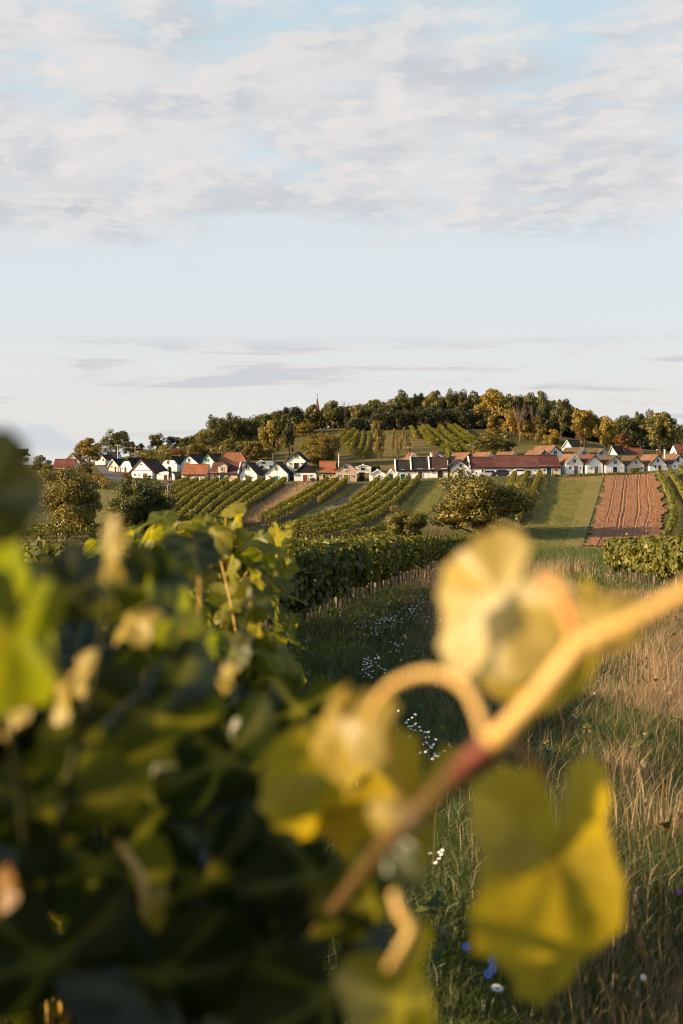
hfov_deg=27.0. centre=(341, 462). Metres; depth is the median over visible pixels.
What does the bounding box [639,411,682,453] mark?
tree
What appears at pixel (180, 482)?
vine row
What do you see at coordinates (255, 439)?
vine row
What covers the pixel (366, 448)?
vine row
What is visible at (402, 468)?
wine house
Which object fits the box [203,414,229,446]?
tree
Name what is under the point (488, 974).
blue wildflower
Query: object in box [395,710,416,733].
wildflower clump
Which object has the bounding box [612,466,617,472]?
door
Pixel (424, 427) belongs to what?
vine row
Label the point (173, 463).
wine house
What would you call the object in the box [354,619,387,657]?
wildflower clump
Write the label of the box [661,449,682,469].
wine house
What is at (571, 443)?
wine house
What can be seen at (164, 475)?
vaulted cellar
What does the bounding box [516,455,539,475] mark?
wine house
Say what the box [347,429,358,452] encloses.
vine row
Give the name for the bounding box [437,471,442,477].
door
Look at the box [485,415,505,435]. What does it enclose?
tree
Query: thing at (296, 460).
wine house
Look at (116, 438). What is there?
tree
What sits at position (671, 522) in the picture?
vine row
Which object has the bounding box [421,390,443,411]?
tree
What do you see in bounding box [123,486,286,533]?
vineyard ground
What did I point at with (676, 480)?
vine row
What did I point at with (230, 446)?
tree
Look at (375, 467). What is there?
bush
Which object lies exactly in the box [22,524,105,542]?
vine row
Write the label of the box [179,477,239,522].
vine row
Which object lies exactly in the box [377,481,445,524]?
sloping lawn
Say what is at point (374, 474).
cellar house
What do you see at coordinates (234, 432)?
tree
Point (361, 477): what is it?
bush
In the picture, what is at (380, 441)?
tree
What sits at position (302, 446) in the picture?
vine row
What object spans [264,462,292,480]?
wine house
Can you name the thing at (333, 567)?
vine row
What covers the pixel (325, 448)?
tree
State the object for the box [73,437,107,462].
tree
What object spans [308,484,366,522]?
dirt track
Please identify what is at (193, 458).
wine house
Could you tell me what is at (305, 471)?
wine house
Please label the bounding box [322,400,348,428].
tree
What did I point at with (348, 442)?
vine row
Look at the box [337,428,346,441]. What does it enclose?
vine row
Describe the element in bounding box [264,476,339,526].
vine row
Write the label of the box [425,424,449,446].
vine row
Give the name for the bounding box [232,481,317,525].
dry grass
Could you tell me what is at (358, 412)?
tree
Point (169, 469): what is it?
transformer pole
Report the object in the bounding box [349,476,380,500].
vine row
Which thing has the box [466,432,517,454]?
tree
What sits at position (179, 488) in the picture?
vine row
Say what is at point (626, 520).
ploughed field
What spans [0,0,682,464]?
sky
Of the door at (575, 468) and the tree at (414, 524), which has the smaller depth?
the tree at (414, 524)
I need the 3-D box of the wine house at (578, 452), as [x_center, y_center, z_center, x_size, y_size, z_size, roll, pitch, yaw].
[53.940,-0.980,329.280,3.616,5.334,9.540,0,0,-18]
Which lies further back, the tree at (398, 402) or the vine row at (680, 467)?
the tree at (398, 402)
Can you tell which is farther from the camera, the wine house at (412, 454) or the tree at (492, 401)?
the tree at (492, 401)
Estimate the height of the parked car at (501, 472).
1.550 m
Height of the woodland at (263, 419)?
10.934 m
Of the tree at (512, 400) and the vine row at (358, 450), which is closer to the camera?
the vine row at (358, 450)
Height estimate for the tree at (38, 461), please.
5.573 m
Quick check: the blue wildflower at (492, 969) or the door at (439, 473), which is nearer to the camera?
the blue wildflower at (492, 969)
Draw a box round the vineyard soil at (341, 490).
[258,486,348,524]
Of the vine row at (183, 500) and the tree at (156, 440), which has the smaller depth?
the vine row at (183, 500)
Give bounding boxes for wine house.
[66,453,87,464]
[95,454,113,464]
[107,458,124,471]
[119,457,145,471]
[128,459,167,478]
[161,456,185,470]
[180,454,204,470]
[181,464,210,479]
[200,453,221,467]
[210,462,241,480]
[218,452,249,468]
[238,462,265,480]
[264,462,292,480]
[285,452,310,469]
[293,462,317,480]
[319,461,335,480]
[334,461,357,481]
[394,459,411,478]
[402,452,416,459]
[410,456,429,478]
[427,457,447,477]
[430,451,449,464]
[447,452,471,464]
[448,459,471,476]
[467,456,496,476]
[473,452,493,456]
[494,455,518,475]
[496,452,516,454]
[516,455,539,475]
[524,450,548,454]
[533,445,564,458]
[536,454,560,474]
[559,454,583,473]
[561,439,582,450]
[562,447,589,457]
[579,454,603,473]
[585,448,609,458]
[600,455,625,472]
[608,445,624,454]
[620,456,644,471]
[640,449,667,470]
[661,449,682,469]
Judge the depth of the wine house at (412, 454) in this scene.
326.46 m
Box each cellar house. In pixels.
[369,469,385,480]
[386,469,395,479]
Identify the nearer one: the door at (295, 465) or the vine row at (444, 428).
the door at (295, 465)
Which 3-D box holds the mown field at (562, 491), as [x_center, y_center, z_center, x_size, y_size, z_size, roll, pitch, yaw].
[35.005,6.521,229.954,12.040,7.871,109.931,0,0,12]
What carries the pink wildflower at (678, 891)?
on the ground at (421, 445)
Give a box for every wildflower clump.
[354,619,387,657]
[363,657,385,693]
[373,613,406,646]
[390,643,402,679]
[395,605,428,638]
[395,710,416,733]
[414,724,436,779]
[430,849,442,899]
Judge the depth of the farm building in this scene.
338.13 m
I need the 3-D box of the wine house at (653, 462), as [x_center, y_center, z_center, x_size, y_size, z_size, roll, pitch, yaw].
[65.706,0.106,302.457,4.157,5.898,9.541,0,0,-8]
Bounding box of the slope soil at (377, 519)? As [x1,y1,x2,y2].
[293,482,419,538]
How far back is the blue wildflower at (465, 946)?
5.04 m
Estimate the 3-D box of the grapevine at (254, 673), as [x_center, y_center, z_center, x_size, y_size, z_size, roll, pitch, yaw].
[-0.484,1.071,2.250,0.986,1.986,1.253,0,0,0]
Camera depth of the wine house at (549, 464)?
296.41 m
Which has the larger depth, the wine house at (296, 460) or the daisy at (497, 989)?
the wine house at (296, 460)
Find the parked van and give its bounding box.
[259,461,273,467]
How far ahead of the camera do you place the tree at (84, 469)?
299.37 m
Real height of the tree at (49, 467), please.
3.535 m
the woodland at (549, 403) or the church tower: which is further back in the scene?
the church tower
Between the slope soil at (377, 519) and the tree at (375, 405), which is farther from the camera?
the tree at (375, 405)
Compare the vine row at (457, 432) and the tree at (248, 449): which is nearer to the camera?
the tree at (248, 449)
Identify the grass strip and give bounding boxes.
[283,484,358,529]
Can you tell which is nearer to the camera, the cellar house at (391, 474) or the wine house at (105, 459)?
the cellar house at (391, 474)
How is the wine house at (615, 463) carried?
on the ground at (421, 445)
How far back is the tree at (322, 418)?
429.22 m
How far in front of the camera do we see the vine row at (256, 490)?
251.99 m
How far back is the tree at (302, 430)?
396.40 m
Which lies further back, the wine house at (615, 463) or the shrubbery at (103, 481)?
the wine house at (615, 463)
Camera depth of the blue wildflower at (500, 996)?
4.95 m
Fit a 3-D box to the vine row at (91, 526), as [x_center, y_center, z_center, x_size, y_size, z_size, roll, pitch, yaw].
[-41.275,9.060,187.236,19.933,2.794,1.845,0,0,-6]
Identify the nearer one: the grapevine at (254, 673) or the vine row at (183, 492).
the grapevine at (254, 673)
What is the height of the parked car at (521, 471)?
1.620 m
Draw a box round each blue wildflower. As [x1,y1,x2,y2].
[457,942,470,1023]
[484,969,492,1023]
[486,958,495,1023]
[487,964,497,1023]
[495,964,502,1022]
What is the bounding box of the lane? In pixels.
[139,471,678,483]
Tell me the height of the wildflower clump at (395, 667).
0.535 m
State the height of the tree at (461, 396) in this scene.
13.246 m
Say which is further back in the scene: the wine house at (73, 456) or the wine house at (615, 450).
the wine house at (73, 456)
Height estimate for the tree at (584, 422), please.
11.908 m
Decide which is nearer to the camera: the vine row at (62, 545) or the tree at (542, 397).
the vine row at (62, 545)
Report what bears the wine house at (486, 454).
on the ground at (421, 445)
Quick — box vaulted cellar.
[157,471,180,479]
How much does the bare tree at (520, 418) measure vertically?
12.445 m
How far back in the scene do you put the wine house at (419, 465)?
296.75 m
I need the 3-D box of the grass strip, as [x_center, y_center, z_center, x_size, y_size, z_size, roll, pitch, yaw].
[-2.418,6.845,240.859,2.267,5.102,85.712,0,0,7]
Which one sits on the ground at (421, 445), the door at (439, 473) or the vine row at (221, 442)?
the vine row at (221, 442)
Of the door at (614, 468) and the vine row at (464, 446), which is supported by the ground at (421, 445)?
the vine row at (464, 446)
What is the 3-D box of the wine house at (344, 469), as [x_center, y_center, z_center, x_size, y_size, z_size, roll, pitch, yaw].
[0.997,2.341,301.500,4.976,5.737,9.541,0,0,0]
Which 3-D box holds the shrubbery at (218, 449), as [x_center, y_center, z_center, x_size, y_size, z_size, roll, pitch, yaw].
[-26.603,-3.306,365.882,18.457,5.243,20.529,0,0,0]
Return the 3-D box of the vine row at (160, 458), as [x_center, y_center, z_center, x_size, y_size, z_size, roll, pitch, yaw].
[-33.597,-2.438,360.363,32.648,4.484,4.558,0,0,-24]
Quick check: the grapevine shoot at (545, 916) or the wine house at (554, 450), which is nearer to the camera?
the grapevine shoot at (545, 916)
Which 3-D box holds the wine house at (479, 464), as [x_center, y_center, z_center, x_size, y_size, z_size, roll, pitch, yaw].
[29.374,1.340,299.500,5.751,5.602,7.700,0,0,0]
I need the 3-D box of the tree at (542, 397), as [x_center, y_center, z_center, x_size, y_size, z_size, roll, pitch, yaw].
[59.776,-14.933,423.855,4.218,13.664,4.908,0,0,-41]
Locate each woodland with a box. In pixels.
[179,413,301,447]
[300,395,682,441]
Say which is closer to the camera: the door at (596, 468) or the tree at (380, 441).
the door at (596, 468)
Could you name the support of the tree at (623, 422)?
on the ground at (421, 445)
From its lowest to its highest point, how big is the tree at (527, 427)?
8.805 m
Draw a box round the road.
[97,465,131,480]
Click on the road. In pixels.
(103, 470)
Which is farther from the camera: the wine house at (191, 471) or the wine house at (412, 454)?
the wine house at (412, 454)
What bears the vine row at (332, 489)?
on the ground at (421, 445)
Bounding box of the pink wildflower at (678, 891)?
[671,888,681,963]
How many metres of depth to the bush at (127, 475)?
295.75 m
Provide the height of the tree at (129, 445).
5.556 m
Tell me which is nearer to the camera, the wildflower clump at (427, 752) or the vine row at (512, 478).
the wildflower clump at (427, 752)
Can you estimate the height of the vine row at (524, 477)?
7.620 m
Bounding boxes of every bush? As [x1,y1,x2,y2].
[122,472,132,478]
[358,472,364,480]
[371,464,380,471]
[629,468,640,472]
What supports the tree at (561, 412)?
on the ground at (421, 445)
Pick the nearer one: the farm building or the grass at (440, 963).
the grass at (440, 963)
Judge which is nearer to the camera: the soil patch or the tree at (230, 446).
the soil patch
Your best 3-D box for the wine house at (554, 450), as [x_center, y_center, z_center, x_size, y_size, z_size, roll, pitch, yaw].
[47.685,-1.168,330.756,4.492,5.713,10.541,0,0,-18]
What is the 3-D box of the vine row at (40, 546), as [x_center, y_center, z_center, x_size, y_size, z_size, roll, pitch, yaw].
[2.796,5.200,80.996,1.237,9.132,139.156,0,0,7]
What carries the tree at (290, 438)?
on the ground at (421, 445)
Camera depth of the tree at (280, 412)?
408.79 m
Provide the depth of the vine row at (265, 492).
247.51 m
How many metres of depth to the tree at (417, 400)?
421.08 m
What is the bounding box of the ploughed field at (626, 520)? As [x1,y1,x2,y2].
[583,473,666,545]
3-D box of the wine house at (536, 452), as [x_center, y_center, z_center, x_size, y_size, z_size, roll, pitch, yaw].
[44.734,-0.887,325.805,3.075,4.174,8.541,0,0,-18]
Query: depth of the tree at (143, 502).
195.17 m
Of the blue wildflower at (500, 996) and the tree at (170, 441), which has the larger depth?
the tree at (170, 441)
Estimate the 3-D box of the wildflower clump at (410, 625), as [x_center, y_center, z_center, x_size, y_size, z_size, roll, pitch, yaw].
[1.184,2.717,23.830,0.542,0.600,0.854,0,0,0]
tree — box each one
[33,455,51,469]
[39,466,102,539]
[41,464,53,470]
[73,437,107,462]
[74,462,93,474]
[99,429,129,452]
[104,477,177,531]
[122,441,137,456]
[136,443,146,451]
[147,433,165,449]
[165,436,180,448]
[170,448,184,455]
[177,436,195,447]
[185,442,210,456]
[195,430,215,449]
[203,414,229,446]
[221,412,243,441]
[222,438,243,452]
[239,420,259,439]
[242,441,264,459]
[258,419,287,462]
[270,410,283,422]
[281,406,308,421]
[281,423,295,458]
[292,422,313,436]
[303,404,319,427]
[304,432,341,465]
[319,404,330,428]
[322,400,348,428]
[340,399,348,427]
[349,405,369,419]
[363,399,389,416]
[371,420,385,458]
[383,504,428,536]
[391,389,409,411]
[412,392,425,411]
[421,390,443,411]
[429,467,538,534]
[443,389,455,412]
[454,389,468,412]
[464,390,480,414]
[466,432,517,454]
[474,388,508,421]
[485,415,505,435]
[501,409,521,438]
[504,393,525,409]
[513,401,528,440]
[517,417,538,440]
[523,392,535,415]
[529,402,541,439]
[533,418,546,441]
[535,390,548,414]
[542,429,561,444]
[549,398,571,436]
[570,408,595,446]
[574,427,583,444]
[592,415,618,448]
[612,432,633,448]
[614,415,631,444]
[628,408,654,447]
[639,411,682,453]
[676,426,682,443]
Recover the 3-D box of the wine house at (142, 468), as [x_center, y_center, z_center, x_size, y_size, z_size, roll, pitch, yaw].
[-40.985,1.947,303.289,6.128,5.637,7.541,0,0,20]
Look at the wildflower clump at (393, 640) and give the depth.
21.80 m
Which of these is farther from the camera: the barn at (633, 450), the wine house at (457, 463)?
the barn at (633, 450)
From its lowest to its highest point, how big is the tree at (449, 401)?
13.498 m
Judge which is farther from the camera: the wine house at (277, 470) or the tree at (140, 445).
the tree at (140, 445)
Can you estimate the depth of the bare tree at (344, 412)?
419.78 m
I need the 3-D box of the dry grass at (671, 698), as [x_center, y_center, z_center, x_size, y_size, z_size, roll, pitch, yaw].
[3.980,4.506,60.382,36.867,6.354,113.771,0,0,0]
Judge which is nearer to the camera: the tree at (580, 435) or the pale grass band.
the pale grass band
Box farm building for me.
[52,459,77,469]
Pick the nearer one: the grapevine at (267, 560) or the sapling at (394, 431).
the grapevine at (267, 560)
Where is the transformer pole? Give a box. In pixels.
[159,466,174,511]
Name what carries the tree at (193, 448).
on the ground at (421, 445)
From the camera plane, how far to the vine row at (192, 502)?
239.81 m
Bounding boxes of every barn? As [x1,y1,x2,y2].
[107,451,121,458]
[623,447,643,453]
[669,444,682,453]
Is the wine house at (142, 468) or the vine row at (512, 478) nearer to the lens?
the vine row at (512, 478)
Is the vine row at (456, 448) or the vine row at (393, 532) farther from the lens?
the vine row at (456, 448)
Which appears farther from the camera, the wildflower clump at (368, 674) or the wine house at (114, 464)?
the wine house at (114, 464)
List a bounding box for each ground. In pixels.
[19,425,682,1023]
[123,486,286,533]
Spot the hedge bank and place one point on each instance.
(592, 474)
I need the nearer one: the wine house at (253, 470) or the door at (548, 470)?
the door at (548, 470)
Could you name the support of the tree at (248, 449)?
on the ground at (421, 445)
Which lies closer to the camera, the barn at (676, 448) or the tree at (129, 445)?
the barn at (676, 448)
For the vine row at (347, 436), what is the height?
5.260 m
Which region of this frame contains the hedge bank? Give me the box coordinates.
[532,471,648,476]
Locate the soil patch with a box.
[562,477,587,480]
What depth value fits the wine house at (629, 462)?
298.11 m
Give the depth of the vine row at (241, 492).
241.28 m
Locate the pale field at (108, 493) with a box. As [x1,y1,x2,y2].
[92,487,126,525]
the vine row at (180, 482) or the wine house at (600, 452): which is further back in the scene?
the wine house at (600, 452)
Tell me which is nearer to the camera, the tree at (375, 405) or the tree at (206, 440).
the tree at (206, 440)
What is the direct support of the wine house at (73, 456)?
on the ground at (421, 445)
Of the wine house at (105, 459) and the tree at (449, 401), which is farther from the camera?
the tree at (449, 401)
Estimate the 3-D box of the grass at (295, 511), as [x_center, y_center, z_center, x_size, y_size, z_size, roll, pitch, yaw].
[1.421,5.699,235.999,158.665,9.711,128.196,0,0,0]
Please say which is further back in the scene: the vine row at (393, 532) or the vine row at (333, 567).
the vine row at (393, 532)
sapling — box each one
[391,437,394,451]
[392,428,395,441]
[399,439,402,452]
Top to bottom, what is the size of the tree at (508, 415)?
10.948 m
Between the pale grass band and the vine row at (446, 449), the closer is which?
the pale grass band
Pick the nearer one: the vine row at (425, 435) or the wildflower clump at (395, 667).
the wildflower clump at (395, 667)
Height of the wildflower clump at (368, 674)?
0.540 m
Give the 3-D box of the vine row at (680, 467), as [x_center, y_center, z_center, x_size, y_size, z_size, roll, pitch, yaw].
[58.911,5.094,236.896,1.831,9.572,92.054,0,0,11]
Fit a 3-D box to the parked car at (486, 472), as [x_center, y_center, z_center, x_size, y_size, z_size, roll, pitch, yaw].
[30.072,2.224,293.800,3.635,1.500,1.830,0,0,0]
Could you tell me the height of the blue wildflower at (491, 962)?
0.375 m
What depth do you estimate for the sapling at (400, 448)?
357.97 m
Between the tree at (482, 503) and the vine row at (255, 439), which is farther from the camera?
the vine row at (255, 439)
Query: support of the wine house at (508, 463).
on the ground at (421, 445)
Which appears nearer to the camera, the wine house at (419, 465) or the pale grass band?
the pale grass band
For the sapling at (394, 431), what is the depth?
372.03 m
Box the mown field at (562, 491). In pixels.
[524,476,603,546]
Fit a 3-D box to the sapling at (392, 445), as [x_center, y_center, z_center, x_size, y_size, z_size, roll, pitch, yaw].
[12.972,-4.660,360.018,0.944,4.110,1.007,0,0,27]
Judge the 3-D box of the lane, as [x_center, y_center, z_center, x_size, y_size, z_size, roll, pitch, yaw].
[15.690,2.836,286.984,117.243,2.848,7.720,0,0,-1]
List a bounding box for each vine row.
[20,528,475,630]
[21,534,439,554]
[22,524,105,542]
[23,534,417,551]
[27,521,103,538]
[119,476,188,525]
[125,476,198,526]
[138,476,209,530]
[146,446,264,461]
[149,476,219,526]
[155,437,258,455]
[162,436,257,447]
[175,476,229,521]
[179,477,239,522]
[191,477,251,522]
[210,477,263,517]
[217,476,274,525]
[224,476,286,520]
[258,476,329,523]
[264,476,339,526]
[273,475,400,530]
[283,474,411,537]
[285,475,389,527]
[290,473,421,539]
[299,435,318,449]
[317,476,348,504]
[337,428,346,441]
[340,427,355,443]
[341,524,389,538]
[345,435,356,447]
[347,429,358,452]
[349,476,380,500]
[355,429,364,455]
[362,430,370,457]
[366,526,404,537]
[409,425,417,437]
[417,426,433,445]
[421,423,439,443]
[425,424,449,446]
[435,423,463,442]
[436,427,460,446]
[440,442,452,455]
[445,424,472,442]
[449,442,460,452]
[452,423,476,438]
[459,440,470,450]
[495,470,516,519]
[505,471,528,520]
[515,470,541,524]
[602,531,682,587]
[656,469,677,534]
[666,467,682,498]
[678,464,682,475]
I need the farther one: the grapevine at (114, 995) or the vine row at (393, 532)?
the vine row at (393, 532)
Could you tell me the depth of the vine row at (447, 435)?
376.64 m
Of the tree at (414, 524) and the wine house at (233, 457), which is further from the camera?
the wine house at (233, 457)
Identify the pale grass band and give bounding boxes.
[563,476,602,546]
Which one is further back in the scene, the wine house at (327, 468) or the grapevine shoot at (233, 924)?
the wine house at (327, 468)
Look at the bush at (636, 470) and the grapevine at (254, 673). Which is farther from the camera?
the bush at (636, 470)
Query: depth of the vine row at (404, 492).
204.71 m
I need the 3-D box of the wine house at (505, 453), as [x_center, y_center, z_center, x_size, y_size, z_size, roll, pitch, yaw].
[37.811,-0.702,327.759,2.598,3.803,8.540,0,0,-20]
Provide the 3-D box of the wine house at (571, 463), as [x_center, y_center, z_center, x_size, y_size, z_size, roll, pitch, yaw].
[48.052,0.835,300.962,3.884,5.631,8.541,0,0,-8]
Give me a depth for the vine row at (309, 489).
236.79 m
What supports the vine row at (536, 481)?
on the ground at (421, 445)
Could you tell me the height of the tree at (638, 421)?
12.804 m
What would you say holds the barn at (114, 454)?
on the ground at (421, 445)
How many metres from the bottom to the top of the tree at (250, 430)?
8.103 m
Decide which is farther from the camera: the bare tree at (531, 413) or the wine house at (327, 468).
the bare tree at (531, 413)
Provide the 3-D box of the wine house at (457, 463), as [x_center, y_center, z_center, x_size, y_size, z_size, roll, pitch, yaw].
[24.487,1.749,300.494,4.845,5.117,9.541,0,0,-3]
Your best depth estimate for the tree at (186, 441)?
378.81 m
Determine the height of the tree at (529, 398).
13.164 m
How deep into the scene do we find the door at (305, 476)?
297.97 m
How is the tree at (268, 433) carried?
on the ground at (421, 445)
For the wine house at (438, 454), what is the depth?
322.01 m
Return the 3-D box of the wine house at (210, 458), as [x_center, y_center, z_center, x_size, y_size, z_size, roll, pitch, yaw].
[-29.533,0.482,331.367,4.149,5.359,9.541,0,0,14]
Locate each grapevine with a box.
[0,525,305,1023]
[0,530,330,1023]
[0,624,228,1023]
[19,571,301,930]
[83,502,306,682]
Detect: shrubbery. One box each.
[45,473,113,488]
[132,444,213,459]
[209,441,272,457]
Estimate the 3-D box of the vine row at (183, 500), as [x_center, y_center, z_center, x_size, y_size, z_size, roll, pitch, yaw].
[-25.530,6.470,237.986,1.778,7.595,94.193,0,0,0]
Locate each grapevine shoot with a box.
[0,426,397,1023]
[258,525,682,1023]
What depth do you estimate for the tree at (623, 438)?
355.25 m
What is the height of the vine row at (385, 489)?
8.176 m
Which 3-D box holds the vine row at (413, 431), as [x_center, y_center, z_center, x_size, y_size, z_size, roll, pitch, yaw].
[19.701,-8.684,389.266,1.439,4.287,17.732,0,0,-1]
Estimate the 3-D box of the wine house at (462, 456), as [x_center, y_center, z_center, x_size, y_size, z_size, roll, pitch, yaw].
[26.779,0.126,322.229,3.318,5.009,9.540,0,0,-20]
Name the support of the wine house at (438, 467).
on the ground at (421, 445)
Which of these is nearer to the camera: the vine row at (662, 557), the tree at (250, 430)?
the vine row at (662, 557)
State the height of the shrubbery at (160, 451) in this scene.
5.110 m
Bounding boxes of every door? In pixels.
[293,463,298,468]
[303,474,307,480]
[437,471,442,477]
[546,468,551,474]
[573,466,578,473]
[594,466,598,473]
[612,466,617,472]
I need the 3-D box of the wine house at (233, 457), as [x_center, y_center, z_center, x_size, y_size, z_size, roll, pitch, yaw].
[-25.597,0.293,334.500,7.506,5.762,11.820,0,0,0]
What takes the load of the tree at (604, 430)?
on the ground at (421, 445)
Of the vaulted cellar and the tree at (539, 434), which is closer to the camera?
the vaulted cellar
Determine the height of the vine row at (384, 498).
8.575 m
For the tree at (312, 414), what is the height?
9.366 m
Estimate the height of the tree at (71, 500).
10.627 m
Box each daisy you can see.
[490,984,503,1023]
[639,974,645,1023]
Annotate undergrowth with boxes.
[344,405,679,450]
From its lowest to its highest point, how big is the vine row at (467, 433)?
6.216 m
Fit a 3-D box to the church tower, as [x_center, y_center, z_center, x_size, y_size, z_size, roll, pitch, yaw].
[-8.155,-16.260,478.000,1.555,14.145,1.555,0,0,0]
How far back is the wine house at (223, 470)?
299.06 m
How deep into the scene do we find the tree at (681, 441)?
364.92 m
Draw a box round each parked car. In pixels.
[478,470,494,476]
[492,470,508,476]
[509,469,524,475]
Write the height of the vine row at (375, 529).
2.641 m
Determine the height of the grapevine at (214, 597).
1.897 m
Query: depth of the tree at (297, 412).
406.35 m
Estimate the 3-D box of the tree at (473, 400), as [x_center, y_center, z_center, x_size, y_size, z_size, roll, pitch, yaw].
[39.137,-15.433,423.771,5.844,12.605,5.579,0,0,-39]
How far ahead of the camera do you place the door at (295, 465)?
325.98 m
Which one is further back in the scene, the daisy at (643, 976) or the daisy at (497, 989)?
the daisy at (643, 976)
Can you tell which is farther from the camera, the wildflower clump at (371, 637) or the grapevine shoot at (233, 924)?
the wildflower clump at (371, 637)
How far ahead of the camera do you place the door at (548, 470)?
295.94 m
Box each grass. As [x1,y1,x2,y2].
[20,469,682,547]
[40,547,682,1023]
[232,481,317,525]
[289,554,682,1023]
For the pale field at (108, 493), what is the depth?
231.12 m
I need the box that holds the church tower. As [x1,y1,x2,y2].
[315,394,319,409]
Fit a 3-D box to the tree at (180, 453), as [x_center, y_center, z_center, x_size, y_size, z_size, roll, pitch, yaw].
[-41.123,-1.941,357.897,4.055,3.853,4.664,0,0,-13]
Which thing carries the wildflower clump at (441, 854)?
on the ground at (421, 445)
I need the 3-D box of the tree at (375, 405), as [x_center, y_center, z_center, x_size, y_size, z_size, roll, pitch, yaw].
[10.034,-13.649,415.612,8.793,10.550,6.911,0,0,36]
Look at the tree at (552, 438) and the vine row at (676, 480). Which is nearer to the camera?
the vine row at (676, 480)
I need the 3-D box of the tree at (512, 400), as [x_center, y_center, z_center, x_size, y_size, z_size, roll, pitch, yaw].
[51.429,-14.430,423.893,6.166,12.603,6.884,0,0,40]
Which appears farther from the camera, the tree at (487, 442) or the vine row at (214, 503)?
the tree at (487, 442)
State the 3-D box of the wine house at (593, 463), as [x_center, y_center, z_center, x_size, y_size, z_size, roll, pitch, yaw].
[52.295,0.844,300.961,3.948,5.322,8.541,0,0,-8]
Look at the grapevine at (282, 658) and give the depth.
3.57 m
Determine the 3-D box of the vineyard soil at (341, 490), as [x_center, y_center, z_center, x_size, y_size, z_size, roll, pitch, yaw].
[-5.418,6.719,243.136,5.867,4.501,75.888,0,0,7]
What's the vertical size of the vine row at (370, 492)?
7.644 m

